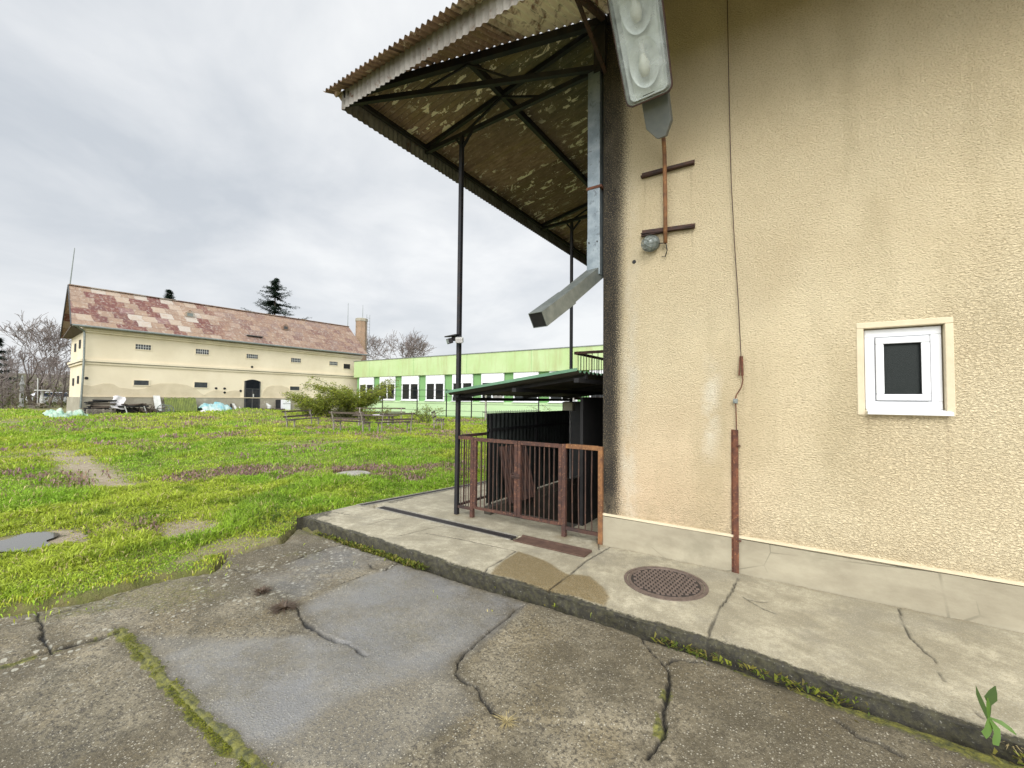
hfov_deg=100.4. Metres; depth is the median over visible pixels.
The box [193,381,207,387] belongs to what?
window
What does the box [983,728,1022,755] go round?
dry grass
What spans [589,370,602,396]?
window
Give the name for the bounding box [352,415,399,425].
picnic table
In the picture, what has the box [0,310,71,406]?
bare tree
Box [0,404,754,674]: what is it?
ground
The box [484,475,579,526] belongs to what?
stairwell
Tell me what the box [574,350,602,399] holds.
platform railing
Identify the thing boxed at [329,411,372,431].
park bench
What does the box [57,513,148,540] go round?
nettle clump
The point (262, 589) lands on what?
dead tuft
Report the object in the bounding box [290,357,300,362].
window
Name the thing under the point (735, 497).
lightning conductor
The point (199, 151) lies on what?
sky
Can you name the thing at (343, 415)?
dark shrub
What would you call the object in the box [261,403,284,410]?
scrap heap
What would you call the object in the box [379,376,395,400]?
window
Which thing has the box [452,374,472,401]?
window
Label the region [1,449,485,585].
broad weeds
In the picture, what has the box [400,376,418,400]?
window
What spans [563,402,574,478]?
junction box
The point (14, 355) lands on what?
bare tree
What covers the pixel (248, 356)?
window
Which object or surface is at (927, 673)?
pavement
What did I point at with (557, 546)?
drain cover
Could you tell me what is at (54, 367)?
bare tree
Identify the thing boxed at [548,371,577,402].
window
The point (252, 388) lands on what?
door
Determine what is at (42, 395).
bird table
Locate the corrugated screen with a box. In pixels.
[486,410,568,504]
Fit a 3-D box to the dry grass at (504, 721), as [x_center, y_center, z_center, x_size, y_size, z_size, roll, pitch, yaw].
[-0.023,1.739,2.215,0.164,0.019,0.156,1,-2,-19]
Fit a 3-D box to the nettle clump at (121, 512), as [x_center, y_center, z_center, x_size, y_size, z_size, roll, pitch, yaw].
[-5.499,1.759,5.914,1.146,0.167,1.275,0,-2,24]
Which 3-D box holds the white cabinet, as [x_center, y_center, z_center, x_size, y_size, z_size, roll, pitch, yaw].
[-19.061,1.861,35.745,0.712,1.094,0.642,-1,-2,34]
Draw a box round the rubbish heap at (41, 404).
[28,402,54,407]
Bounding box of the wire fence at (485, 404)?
[380,389,602,419]
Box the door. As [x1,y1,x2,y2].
[244,380,260,408]
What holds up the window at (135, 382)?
in the granary
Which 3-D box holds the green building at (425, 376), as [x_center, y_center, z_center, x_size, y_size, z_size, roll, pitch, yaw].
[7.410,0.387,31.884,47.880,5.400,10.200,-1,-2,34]
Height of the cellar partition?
3.800 m
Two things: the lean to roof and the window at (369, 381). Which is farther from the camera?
the window at (369, 381)
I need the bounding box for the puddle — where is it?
[0,532,59,551]
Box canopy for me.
[324,0,612,514]
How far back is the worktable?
27.12 m
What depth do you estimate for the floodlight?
5.93 m
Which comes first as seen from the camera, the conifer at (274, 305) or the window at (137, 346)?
the window at (137, 346)
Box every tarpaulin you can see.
[42,408,68,417]
[66,409,87,416]
[197,402,231,410]
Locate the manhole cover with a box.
[624,566,708,600]
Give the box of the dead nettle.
[0,415,485,539]
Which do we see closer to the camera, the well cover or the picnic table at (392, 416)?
the well cover
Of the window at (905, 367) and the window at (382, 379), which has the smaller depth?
the window at (905, 367)
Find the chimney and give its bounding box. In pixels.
[355,318,369,360]
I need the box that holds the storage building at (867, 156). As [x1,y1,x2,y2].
[603,0,1023,632]
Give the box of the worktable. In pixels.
[113,403,151,413]
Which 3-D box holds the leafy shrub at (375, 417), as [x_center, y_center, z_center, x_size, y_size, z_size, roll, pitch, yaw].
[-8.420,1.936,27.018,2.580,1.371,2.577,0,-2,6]
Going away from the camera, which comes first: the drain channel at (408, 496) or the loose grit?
the loose grit
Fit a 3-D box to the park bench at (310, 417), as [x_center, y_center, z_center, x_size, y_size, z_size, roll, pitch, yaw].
[-10.279,1.745,20.927,0.549,0.938,2.697,0,-2,2]
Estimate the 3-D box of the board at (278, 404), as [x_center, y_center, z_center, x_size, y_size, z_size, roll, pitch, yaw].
[-19.332,1.846,35.396,0.170,1.099,0.500,-1,-2,34]
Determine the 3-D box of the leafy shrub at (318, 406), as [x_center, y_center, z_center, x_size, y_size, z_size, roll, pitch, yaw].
[-13.400,1.406,29.459,4.735,2.270,4.240,-1,-2,34]
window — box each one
[133,379,149,385]
[134,343,151,350]
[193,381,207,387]
[195,348,209,354]
[246,353,258,359]
[289,386,299,390]
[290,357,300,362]
[329,361,337,365]
[343,363,350,369]
[359,377,373,397]
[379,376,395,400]
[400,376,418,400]
[425,375,444,400]
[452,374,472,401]
[479,373,504,401]
[513,372,538,402]
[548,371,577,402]
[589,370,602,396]
[856,317,955,416]
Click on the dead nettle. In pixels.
(242, 469)
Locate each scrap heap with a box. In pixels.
[126,403,166,412]
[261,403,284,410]
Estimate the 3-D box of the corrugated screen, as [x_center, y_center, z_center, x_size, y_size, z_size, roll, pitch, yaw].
[0.384,1.161,7.189,0.061,1.390,2.651,-1,-2,34]
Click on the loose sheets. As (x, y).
(512, 471)
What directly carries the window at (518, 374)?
in the green building at (425, 376)
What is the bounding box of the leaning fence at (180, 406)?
[163,397,196,410]
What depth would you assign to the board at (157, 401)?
28.75 m
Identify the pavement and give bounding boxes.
[296,481,1023,765]
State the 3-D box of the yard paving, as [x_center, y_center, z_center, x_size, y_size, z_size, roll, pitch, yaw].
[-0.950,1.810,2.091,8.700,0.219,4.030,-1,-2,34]
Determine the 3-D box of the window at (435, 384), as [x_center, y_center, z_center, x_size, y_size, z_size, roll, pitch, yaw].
[-6.350,0.335,35.190,2.100,2.150,0.100,-1,-2,34]
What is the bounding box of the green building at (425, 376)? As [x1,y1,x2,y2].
[354,344,602,417]
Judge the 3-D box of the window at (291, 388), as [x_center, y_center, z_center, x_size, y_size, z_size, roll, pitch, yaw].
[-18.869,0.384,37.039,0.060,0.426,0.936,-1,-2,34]
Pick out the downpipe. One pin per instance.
(553, 308)
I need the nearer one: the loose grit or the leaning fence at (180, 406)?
the loose grit
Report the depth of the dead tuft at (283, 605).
3.43 m
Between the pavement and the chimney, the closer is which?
the pavement
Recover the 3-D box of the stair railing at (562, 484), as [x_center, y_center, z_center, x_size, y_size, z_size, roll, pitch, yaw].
[0.833,1.288,6.407,2.156,1.090,2.658,-1,-2,34]
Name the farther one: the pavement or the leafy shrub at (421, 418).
the leafy shrub at (421, 418)
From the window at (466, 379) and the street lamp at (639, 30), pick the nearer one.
the street lamp at (639, 30)
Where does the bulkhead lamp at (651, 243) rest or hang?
attached to the storage building at (867, 156)
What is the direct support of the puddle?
on the ground at (85, 597)
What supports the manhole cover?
on the pavement
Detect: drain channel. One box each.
[356,481,485,506]
[375,505,517,539]
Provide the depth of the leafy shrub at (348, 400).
28.26 m
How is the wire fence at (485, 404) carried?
on the ground at (85, 597)
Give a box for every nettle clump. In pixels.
[33,497,177,529]
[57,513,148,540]
[203,499,301,530]
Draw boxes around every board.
[153,395,161,410]
[276,400,280,408]
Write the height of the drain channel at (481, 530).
0.018 m
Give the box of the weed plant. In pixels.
[976,686,1016,745]
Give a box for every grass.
[493,707,519,729]
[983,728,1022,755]
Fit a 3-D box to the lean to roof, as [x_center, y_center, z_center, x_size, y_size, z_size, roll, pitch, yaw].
[0.952,0.090,6.913,1.999,0.392,3.768,-1,-2,34]
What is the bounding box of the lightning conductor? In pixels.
[727,0,743,573]
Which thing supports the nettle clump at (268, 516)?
on the ground at (85, 597)
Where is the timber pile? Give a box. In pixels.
[83,399,116,413]
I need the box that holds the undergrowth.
[0,370,68,408]
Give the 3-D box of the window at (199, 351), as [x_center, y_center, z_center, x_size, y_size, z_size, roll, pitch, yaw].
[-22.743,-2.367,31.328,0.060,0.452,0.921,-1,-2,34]
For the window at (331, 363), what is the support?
in the granary
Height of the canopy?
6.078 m
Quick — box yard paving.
[0,529,1023,767]
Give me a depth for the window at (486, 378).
31.88 m
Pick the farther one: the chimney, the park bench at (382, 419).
the chimney
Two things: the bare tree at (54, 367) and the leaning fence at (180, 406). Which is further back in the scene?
the bare tree at (54, 367)
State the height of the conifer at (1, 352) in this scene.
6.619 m
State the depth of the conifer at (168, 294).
56.45 m
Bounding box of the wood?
[0,346,69,407]
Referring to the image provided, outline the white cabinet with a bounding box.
[281,400,290,409]
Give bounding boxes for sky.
[0,0,602,374]
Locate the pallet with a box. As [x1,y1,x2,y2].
[86,409,103,414]
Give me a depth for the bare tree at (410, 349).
55.70 m
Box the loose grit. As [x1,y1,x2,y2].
[140,565,393,643]
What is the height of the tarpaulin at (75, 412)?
0.427 m
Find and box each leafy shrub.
[279,388,344,416]
[300,376,398,417]
[354,405,390,421]
[411,404,445,422]
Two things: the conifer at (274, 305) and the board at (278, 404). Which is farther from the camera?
the conifer at (274, 305)
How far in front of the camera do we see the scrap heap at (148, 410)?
27.79 m
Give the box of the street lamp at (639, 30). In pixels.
[607,0,694,243]
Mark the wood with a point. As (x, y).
(64, 378)
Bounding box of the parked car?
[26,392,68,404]
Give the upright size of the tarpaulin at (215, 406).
0.796 m
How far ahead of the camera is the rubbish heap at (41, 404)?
35.40 m
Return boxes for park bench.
[282,409,320,427]
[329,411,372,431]
[354,407,404,417]
[375,413,414,431]
[431,411,444,427]
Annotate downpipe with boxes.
[528,71,603,327]
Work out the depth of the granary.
31.16 m
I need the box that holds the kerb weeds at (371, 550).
[113,531,1023,767]
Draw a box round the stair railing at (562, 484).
[458,432,603,544]
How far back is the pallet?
25.40 m
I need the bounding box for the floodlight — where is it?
[444,334,463,343]
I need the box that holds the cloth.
[109,395,125,409]
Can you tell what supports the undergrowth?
on the ground at (85, 597)
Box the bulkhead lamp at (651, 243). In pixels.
[641,235,667,256]
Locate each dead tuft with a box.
[252,585,271,594]
[266,597,301,614]
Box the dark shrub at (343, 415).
[326,406,356,417]
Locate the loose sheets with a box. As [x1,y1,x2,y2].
[498,445,535,504]
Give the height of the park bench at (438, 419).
0.938 m
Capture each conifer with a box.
[0,337,22,380]
[163,289,175,299]
[240,278,311,318]
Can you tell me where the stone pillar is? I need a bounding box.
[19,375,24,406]
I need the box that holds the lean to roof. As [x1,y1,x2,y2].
[445,368,602,400]
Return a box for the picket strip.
[482,409,538,423]
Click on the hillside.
(24, 375)
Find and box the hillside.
[0,373,69,403]
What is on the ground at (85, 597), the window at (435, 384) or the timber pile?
the timber pile
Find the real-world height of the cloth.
0.883 m
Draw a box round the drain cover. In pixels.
[513,535,591,556]
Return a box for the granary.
[60,248,368,412]
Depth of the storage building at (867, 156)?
3.68 m
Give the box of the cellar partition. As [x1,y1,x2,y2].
[562,398,602,525]
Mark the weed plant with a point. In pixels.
(990, 696)
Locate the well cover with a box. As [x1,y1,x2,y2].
[336,470,369,475]
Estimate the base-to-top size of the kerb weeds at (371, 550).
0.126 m
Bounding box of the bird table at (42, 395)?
[34,390,49,402]
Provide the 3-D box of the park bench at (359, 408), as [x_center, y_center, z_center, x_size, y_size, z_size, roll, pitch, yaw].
[-8.194,1.938,26.575,3.018,0.938,0.549,1,-2,-15]
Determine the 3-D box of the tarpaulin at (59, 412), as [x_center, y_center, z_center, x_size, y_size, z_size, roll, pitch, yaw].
[-24.558,1.552,23.014,1.887,0.545,0.874,-1,-2,34]
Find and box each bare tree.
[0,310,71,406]
[0,344,35,404]
[30,354,69,390]
[354,330,436,359]
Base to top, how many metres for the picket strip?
1.045 m

